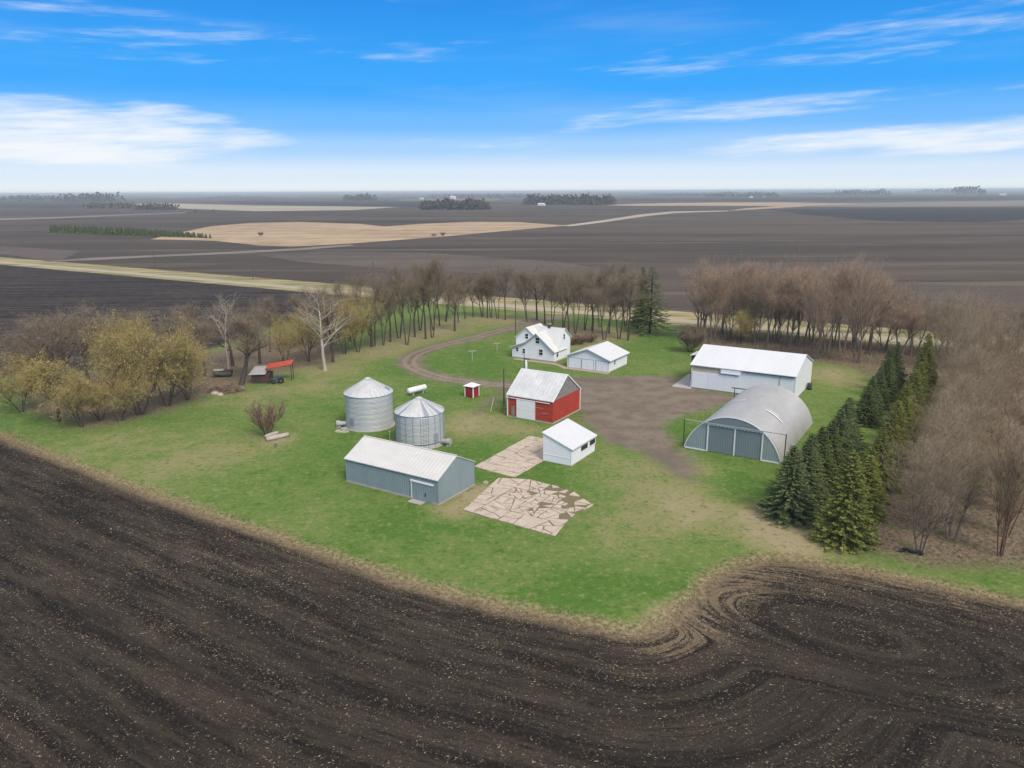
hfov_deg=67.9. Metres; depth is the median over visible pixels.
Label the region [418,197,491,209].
wood
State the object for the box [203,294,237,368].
dead tree
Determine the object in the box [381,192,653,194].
horizon treeline
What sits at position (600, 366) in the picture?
garage door
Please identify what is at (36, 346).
bare tree
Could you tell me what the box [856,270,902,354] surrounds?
bare tree
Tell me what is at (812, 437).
spruce tree
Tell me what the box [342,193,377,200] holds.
wood
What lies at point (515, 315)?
utility pole
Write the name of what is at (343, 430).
rubble pad
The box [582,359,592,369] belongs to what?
garage door
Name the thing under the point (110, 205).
wood
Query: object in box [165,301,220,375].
bare tree
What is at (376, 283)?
bare tree
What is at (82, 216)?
farm track
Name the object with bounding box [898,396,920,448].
spruce tree
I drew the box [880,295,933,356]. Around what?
bare tree
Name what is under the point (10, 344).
bare tree
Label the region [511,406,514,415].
side door
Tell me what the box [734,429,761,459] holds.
sliding door
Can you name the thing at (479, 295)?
bare tree
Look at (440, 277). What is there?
bare tree
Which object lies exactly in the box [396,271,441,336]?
bare tree
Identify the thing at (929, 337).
spruce tree
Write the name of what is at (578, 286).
bare tree
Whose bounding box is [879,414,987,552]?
bare tree
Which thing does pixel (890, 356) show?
spruce tree
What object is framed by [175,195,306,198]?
horizon treeline
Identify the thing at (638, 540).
lawn
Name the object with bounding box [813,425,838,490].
spruce tree
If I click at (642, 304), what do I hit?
spruce tree
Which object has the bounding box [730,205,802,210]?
stubble strip
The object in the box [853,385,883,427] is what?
spruce tree
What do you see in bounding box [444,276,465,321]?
bare tree
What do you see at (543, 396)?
red barn
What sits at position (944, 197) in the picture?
dark strip
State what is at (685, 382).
concrete apron
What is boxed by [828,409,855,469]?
spruce tree
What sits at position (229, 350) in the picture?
bare tree
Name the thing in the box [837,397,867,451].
spruce tree
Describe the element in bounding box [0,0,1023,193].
sky
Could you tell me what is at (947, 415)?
bare tree
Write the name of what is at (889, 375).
spruce tree
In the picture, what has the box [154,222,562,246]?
stubble field
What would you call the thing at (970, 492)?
bare tree
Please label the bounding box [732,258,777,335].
bare tree
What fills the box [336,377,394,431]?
grain bin
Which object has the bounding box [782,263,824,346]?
bare tree
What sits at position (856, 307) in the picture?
bare tree
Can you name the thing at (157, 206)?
wood
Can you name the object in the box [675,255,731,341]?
bare tree
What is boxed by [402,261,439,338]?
bare tree
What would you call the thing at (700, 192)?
horizon treeline
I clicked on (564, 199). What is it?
wood
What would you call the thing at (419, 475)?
machine shed
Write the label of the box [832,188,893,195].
wood
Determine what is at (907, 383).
spruce tree
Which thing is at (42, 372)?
budding tree
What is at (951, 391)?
bare tree
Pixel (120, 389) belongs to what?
budding tree
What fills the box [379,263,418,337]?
bare tree
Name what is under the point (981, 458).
bare tree
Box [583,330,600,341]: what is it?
bare shrub
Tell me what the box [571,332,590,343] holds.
bare shrub
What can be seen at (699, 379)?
sliding door
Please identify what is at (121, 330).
budding tree
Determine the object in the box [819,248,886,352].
bare tree
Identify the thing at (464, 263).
brown field
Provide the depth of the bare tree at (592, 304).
184.71 m
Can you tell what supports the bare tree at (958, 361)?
on the woodland floor
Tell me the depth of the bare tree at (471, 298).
210.88 m
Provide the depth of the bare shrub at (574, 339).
172.22 m
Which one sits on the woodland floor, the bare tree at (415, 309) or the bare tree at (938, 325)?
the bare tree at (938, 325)
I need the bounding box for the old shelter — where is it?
[248,359,293,383]
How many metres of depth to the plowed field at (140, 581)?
56.63 m
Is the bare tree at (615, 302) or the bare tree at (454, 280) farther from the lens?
the bare tree at (454, 280)
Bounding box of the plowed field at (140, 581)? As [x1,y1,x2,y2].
[0,437,1023,767]
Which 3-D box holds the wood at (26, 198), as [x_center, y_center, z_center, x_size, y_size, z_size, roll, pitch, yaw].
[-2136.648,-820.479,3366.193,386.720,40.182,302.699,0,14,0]
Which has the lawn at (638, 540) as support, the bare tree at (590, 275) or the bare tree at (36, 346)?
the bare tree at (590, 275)
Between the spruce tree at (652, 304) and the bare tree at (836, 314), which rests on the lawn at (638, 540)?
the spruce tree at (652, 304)
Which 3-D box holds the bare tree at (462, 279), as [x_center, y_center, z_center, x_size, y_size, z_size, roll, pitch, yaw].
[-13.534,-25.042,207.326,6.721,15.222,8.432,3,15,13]
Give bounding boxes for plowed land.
[0,241,1023,377]
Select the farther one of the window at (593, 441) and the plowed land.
the plowed land
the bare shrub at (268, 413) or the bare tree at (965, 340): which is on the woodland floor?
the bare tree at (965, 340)
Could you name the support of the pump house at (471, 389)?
on the lawn at (638, 540)
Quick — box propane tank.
[407,384,426,395]
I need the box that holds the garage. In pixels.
[562,341,629,373]
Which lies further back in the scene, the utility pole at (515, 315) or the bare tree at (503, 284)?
the bare tree at (503, 284)
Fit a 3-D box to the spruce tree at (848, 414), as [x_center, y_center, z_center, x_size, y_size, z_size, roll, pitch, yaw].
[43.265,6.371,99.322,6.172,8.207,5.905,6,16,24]
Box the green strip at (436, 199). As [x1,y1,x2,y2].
[400,199,499,200]
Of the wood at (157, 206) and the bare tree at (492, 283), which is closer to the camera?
the bare tree at (492, 283)
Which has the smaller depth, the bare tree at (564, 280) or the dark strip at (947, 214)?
the bare tree at (564, 280)
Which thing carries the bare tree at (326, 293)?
on the woodland floor
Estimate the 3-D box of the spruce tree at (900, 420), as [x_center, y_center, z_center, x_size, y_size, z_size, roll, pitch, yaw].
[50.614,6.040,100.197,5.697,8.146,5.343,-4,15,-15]
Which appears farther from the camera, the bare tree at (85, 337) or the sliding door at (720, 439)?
the bare tree at (85, 337)
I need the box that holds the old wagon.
[212,369,232,377]
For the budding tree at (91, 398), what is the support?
on the woodland floor
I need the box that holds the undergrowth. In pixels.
[682,323,953,370]
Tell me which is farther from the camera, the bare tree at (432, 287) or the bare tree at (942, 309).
the bare tree at (432, 287)
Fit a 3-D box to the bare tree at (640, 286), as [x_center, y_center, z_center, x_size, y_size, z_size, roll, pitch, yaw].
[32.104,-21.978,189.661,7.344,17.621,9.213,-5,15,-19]
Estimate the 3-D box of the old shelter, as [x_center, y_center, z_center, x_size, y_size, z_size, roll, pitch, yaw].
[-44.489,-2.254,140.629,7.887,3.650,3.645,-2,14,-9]
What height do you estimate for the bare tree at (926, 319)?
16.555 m
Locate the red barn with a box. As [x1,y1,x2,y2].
[506,368,580,423]
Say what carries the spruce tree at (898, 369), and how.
on the woodland floor
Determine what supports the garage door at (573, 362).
in the garage
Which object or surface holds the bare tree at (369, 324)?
on the lawn at (638, 540)
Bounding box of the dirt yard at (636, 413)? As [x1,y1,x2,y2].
[394,315,736,480]
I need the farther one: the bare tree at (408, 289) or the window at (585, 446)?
the bare tree at (408, 289)
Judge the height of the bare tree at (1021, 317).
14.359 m
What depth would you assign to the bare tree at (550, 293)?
197.53 m
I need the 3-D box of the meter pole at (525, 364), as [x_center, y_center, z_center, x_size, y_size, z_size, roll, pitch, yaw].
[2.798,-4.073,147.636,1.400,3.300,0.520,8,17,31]
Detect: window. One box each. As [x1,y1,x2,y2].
[535,337,539,343]
[580,442,587,452]
[589,437,595,446]
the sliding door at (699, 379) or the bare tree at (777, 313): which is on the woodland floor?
the bare tree at (777, 313)
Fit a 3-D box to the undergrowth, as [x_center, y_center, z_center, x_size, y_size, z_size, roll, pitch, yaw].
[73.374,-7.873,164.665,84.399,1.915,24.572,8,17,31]
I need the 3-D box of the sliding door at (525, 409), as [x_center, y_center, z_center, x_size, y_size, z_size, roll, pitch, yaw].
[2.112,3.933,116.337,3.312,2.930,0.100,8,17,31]
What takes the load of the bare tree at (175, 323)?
on the woodland floor
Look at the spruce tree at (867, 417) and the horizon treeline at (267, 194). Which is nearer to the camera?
the spruce tree at (867, 417)
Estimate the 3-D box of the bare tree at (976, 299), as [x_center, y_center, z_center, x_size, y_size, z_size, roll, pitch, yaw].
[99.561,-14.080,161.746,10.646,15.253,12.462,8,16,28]
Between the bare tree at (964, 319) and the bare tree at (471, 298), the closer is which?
the bare tree at (964, 319)
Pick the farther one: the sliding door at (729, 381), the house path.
the house path
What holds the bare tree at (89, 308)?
on the woodland floor
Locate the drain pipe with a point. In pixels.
(921, 553)
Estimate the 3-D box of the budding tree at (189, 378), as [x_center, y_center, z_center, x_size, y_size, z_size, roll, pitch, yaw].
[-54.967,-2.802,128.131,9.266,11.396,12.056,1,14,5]
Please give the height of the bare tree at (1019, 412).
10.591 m
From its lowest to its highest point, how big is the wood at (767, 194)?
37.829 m
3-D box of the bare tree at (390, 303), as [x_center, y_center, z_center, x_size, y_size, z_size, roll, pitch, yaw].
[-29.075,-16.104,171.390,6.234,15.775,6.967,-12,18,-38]
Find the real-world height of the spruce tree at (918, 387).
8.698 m
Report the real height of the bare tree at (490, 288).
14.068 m
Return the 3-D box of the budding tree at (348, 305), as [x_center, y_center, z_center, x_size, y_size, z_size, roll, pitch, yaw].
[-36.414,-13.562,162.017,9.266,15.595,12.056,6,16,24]
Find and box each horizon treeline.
[0,193,352,196]
[120,193,429,194]
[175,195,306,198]
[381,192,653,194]
[423,193,546,197]
[573,191,835,193]
[641,192,717,195]
[784,192,844,195]
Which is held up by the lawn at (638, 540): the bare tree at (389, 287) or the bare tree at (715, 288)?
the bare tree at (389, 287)
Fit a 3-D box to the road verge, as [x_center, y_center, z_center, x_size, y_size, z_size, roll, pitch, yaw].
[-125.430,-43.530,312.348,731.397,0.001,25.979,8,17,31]
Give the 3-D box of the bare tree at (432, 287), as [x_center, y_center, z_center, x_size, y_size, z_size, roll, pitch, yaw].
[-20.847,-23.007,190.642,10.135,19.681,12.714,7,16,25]
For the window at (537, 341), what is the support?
in the farmhouse
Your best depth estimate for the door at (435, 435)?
103.95 m
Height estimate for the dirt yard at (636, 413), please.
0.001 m
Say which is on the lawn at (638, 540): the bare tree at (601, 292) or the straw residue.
the bare tree at (601, 292)
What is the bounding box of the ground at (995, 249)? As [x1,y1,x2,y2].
[0,189,1023,282]
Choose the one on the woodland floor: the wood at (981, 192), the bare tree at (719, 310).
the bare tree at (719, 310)
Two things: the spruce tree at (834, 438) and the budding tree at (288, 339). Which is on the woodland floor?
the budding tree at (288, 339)
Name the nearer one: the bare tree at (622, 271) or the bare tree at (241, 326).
the bare tree at (241, 326)
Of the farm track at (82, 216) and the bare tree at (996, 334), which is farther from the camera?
the farm track at (82, 216)
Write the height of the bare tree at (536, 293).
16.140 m
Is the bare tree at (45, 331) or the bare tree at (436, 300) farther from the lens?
the bare tree at (436, 300)
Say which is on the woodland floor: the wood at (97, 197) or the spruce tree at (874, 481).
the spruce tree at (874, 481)
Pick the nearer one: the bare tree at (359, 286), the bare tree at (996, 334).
the bare tree at (996, 334)
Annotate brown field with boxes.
[0,246,78,261]
[260,252,629,275]
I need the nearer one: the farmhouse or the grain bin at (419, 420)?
the grain bin at (419, 420)
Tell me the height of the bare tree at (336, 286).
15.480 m
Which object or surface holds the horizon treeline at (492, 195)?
on the ground at (995, 249)
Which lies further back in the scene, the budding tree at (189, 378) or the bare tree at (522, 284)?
the bare tree at (522, 284)
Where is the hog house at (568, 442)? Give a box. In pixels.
[542,418,596,465]
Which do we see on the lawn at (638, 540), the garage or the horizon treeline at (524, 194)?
the garage
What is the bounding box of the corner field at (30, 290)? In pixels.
[0,264,379,374]
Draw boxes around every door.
[411,481,431,502]
[434,433,437,441]
[467,388,470,396]
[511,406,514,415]
[516,399,534,419]
[568,358,580,367]
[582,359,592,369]
[596,361,607,371]
[691,371,707,388]
[707,373,723,390]
[707,425,734,454]
[723,375,739,392]
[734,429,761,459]
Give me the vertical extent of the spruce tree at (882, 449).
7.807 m
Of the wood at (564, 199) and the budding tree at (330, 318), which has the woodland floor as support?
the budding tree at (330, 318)
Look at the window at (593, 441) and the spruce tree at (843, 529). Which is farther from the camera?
the window at (593, 441)
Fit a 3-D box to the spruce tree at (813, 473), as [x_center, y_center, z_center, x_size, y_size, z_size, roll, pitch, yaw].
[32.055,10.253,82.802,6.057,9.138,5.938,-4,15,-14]
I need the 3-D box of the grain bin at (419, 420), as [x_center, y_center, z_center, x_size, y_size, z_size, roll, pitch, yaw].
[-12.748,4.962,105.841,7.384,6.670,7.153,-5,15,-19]
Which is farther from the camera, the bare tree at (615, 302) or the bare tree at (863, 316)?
the bare tree at (615, 302)
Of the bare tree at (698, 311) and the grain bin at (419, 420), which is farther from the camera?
the bare tree at (698, 311)
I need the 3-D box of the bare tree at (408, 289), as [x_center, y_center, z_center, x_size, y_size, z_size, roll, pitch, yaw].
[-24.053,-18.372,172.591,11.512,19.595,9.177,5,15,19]
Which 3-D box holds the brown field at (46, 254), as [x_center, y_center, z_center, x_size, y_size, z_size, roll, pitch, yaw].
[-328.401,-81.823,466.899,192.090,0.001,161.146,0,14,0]
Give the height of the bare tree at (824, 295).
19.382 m
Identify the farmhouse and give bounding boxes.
[510,323,571,361]
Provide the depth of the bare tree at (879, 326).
161.84 m
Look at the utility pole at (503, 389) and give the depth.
124.05 m
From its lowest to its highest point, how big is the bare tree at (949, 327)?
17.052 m
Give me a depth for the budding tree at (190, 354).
122.43 m
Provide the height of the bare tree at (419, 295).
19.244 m
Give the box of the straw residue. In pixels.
[0,436,1023,767]
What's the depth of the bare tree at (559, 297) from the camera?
193.15 m
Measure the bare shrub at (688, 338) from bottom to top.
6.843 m
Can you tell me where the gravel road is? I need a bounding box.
[0,261,1023,350]
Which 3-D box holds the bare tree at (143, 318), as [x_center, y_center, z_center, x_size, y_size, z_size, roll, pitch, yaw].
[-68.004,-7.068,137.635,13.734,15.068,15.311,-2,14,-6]
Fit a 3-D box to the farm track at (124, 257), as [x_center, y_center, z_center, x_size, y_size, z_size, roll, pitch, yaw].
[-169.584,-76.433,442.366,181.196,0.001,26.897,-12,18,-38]
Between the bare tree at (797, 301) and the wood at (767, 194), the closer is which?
the bare tree at (797, 301)
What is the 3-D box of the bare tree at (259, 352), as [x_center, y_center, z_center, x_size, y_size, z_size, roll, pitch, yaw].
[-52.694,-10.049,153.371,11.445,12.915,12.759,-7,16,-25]
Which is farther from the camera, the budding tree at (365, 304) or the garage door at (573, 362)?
the budding tree at (365, 304)
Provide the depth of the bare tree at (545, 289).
198.13 m
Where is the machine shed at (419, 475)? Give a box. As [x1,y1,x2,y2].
[344,435,475,504]
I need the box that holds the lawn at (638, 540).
[0,300,1023,632]
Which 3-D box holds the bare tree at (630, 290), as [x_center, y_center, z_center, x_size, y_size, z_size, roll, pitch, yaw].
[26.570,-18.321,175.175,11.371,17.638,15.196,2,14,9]
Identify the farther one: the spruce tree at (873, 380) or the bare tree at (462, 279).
the bare tree at (462, 279)
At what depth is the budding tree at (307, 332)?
155.40 m
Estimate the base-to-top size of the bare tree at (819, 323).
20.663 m
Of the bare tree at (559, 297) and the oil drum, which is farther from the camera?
the bare tree at (559, 297)
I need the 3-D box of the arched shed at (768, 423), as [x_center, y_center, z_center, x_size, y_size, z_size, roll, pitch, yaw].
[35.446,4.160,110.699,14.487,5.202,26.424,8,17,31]
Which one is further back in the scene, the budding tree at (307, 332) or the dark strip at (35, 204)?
the dark strip at (35, 204)
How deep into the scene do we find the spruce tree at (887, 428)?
92.03 m
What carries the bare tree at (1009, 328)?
on the woodland floor
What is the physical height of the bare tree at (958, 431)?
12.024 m
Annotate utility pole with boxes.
[503,369,504,404]
[513,300,517,334]
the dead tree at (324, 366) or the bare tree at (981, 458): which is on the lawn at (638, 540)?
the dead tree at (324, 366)
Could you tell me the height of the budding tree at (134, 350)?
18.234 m
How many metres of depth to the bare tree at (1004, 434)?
81.27 m
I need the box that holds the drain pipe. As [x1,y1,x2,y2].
[898,547,923,555]
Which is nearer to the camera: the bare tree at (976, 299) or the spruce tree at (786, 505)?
the spruce tree at (786, 505)
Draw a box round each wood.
[0,195,70,201]
[53,191,127,201]
[79,202,138,208]
[132,203,179,209]
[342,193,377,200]
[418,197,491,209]
[522,193,616,204]
[705,191,780,196]
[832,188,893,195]
[916,188,958,192]
[950,186,983,193]
[976,189,986,194]
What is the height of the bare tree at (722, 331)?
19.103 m
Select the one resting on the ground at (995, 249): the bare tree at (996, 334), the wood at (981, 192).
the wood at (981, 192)
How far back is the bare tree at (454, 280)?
202.59 m
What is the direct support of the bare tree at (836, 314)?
on the woodland floor
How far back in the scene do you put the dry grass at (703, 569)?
74.88 m
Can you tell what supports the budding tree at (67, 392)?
on the lawn at (638, 540)
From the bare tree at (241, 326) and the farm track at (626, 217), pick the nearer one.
the bare tree at (241, 326)
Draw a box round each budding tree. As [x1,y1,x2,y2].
[0,350,51,412]
[12,348,73,421]
[44,363,111,427]
[57,365,131,421]
[75,307,162,399]
[76,304,194,415]
[76,359,162,420]
[104,311,218,405]
[150,337,209,400]
[261,311,304,365]
[284,301,327,361]
[316,295,350,344]
[319,288,365,353]
[334,285,387,351]
[726,304,760,342]
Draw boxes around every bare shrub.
[242,397,287,434]
[570,332,584,344]
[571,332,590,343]
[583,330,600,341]
[676,323,708,351]
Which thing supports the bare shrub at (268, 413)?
on the lawn at (638, 540)
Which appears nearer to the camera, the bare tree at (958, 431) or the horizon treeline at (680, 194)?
the bare tree at (958, 431)
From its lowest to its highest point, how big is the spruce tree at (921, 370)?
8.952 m
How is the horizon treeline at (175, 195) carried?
on the ground at (995, 249)
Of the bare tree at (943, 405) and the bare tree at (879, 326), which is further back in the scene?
the bare tree at (879, 326)
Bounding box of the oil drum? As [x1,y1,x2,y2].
[807,382,811,389]
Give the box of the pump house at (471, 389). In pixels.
[463,382,479,397]
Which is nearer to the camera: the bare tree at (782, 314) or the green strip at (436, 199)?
the bare tree at (782, 314)
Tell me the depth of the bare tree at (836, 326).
172.07 m
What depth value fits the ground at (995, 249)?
828.56 m
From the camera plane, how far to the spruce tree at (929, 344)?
130.13 m
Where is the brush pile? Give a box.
[205,380,247,393]
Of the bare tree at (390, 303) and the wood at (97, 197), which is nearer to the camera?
the bare tree at (390, 303)
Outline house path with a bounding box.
[514,358,565,367]
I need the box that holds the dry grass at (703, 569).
[1,339,1023,636]
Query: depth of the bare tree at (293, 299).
171.78 m
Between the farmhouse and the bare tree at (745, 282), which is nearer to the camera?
the farmhouse
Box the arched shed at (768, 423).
[683,384,812,463]
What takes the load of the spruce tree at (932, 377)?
on the woodland floor
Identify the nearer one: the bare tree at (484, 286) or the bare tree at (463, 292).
the bare tree at (463, 292)
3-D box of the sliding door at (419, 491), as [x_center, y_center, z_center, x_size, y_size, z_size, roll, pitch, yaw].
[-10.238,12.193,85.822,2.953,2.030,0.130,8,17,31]
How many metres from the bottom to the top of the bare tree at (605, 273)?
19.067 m
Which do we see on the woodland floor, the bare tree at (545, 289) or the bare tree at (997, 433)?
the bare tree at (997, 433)
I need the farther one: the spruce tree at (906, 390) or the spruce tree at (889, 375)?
the spruce tree at (889, 375)
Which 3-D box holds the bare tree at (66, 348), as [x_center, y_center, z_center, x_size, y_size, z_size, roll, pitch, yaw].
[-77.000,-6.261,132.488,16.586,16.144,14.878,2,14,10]
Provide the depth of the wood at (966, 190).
5143.55 m
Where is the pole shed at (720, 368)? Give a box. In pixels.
[690,344,813,396]
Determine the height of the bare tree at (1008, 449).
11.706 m
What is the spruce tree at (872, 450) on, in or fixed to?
on the woodland floor
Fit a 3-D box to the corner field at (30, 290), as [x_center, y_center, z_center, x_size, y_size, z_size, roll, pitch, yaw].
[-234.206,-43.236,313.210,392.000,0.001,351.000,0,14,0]
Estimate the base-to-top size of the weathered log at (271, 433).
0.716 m
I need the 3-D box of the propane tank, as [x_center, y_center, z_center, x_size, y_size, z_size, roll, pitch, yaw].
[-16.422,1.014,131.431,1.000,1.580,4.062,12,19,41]
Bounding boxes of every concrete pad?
[464,478,592,535]
[475,436,543,477]
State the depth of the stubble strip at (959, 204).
1735.46 m
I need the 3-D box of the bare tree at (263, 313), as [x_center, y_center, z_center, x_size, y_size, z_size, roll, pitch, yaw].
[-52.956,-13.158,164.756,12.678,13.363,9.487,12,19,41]
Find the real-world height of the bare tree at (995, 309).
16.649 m
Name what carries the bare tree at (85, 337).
on the woodland floor
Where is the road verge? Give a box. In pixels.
[0,257,1023,353]
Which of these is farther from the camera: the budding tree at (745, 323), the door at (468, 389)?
the budding tree at (745, 323)
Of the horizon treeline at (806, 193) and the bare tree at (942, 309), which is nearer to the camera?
the bare tree at (942, 309)
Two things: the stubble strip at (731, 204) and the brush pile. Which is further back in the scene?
the stubble strip at (731, 204)
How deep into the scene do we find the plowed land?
376.92 m
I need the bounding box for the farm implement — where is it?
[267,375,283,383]
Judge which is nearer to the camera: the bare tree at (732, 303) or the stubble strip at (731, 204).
the bare tree at (732, 303)
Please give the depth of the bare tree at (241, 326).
137.92 m
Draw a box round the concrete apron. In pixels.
[673,374,691,388]
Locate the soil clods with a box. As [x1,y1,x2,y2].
[0,449,1023,767]
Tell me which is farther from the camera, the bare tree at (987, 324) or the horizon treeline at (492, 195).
the horizon treeline at (492, 195)
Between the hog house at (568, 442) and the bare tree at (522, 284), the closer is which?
the hog house at (568, 442)
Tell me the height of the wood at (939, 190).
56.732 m
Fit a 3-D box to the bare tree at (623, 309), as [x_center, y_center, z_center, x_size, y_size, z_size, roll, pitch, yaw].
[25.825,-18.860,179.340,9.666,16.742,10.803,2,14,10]
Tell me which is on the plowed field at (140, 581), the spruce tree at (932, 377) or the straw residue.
the straw residue
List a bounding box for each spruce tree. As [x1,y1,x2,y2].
[625,267,678,333]
[630,267,652,327]
[754,445,820,530]
[788,438,828,515]
[797,433,832,502]
[804,450,885,558]
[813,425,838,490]
[818,419,849,480]
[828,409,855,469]
[835,402,864,458]
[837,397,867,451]
[851,447,890,508]
[852,455,888,523]
[853,375,887,418]
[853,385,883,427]
[865,422,902,478]
[870,431,902,494]
[871,367,892,410]
[874,400,912,458]
[875,411,909,471]
[877,349,900,393]
[877,357,898,401]
[884,379,921,429]
[889,385,919,439]
[892,342,907,388]
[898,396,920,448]
[909,333,938,387]
[909,340,939,390]
[910,355,933,404]
[910,370,929,422]
[911,362,932,411]
[920,347,939,401]
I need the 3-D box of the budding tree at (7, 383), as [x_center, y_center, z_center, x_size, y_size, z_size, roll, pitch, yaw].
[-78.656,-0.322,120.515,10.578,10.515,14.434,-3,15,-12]
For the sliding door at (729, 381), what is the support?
in the pole shed at (720, 368)
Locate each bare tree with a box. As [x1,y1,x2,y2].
[0,312,82,400]
[0,327,58,390]
[1,310,78,382]
[9,300,108,375]
[18,307,118,396]
[64,299,150,387]
[92,304,172,383]
[150,301,217,383]
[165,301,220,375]
[198,301,262,365]
[220,313,278,385]
[222,304,274,363]
[244,293,293,351]
[272,282,317,344]
[296,281,342,325]
[305,286,358,361]
[327,280,364,339]
[339,271,377,332]
[350,306,393,346]
[361,272,396,345]
[370,263,402,341]
[371,284,397,344]
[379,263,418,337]
[383,266,421,344]
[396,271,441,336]
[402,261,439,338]
[406,263,433,329]
[407,259,454,329]
[410,250,456,337]
[422,265,453,325]
[437,280,478,330]
[438,270,463,321]
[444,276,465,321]
[454,266,475,318]
[460,275,481,316]
[467,274,486,316]
[475,267,496,317]
[477,272,496,317]
[481,269,514,318]
[492,259,519,319]
[510,270,534,321]
[517,263,547,319]
[520,267,558,323]
[538,263,584,332]
[545,262,562,324]
[552,272,578,326]
[556,262,590,332]
[573,270,608,332]
[577,266,600,329]
[580,278,628,339]
[589,266,615,326]
[595,257,627,332]
[602,259,639,325]
[604,266,651,340]
[605,272,641,338]
[629,264,652,329]
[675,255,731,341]
[686,262,732,330]
[693,257,738,342]
[711,263,746,333]
[714,258,751,339]
[729,264,758,331]
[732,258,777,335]
[733,266,784,342]
[748,258,802,346]
[762,263,795,337]
[764,270,793,342]
[768,263,817,347]
[781,241,820,340]
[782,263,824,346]
[792,259,840,340]
[795,263,852,358]
[803,264,853,351]
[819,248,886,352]
[824,255,900,362]
[827,256,858,342]
[845,259,867,344]
[851,278,918,351]
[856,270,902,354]
[878,282,959,355]
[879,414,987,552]
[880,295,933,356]
[888,426,1009,541]
[891,405,994,504]
[902,386,993,488]
[903,429,1002,523]
[906,381,1000,465]
[924,291,982,350]
[924,378,1008,464]
[927,290,978,351]
[928,306,993,398]
[931,343,1010,400]
[932,289,1002,354]
[935,317,997,382]
[941,304,998,360]
[955,304,1009,370]
[961,281,1004,323]
[965,406,1023,458]
[972,409,1023,460]
[972,415,1023,505]
[977,292,1021,342]
[977,416,1023,556]
[977,424,1023,536]
[981,388,1023,442]
[983,325,1023,366]
[992,308,1023,354]
[1008,296,1023,341]
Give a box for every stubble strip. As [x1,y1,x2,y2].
[137,203,393,210]
[615,202,848,205]
[729,200,1023,210]
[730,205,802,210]
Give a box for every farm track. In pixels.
[0,212,185,219]
[43,244,352,261]
[563,210,727,225]
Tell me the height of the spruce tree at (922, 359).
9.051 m
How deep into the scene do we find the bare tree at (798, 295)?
174.02 m
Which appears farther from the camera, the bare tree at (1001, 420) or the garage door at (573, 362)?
the garage door at (573, 362)
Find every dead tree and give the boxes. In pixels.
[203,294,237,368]
[289,287,358,370]
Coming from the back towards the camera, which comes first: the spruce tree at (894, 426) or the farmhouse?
the farmhouse
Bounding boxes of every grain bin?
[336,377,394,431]
[394,396,451,448]
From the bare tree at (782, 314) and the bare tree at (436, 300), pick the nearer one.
the bare tree at (782, 314)
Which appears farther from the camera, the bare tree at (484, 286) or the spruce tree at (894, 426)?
the bare tree at (484, 286)
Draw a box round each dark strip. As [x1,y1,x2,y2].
[0,201,109,208]
[216,200,504,207]
[615,195,1023,200]
[770,208,1023,221]
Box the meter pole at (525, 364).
[523,358,529,368]
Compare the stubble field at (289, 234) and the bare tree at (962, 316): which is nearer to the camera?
the bare tree at (962, 316)
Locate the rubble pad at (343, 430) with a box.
[335,427,348,432]
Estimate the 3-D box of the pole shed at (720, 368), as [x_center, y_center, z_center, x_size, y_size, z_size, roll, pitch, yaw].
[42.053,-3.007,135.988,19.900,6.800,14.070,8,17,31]
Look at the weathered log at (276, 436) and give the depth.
107.81 m
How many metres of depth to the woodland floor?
115.26 m
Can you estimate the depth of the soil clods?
53.48 m
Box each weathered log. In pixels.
[264,431,278,437]
[265,432,288,440]
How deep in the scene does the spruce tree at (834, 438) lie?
90.79 m
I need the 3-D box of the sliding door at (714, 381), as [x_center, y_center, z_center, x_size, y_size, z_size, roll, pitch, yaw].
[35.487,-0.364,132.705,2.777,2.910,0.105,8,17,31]
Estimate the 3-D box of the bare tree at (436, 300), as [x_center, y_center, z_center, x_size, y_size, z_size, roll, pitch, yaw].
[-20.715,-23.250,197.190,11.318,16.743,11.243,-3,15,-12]
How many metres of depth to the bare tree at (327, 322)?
154.45 m
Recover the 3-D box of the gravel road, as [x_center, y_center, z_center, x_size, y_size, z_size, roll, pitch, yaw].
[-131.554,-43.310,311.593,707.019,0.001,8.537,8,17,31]
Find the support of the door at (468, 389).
in the pump house at (471, 389)
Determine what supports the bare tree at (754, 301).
on the woodland floor
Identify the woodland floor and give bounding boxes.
[18,327,1023,567]
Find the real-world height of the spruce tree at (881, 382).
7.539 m
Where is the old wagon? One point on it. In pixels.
(227, 372)
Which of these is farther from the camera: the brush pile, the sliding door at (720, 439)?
the brush pile

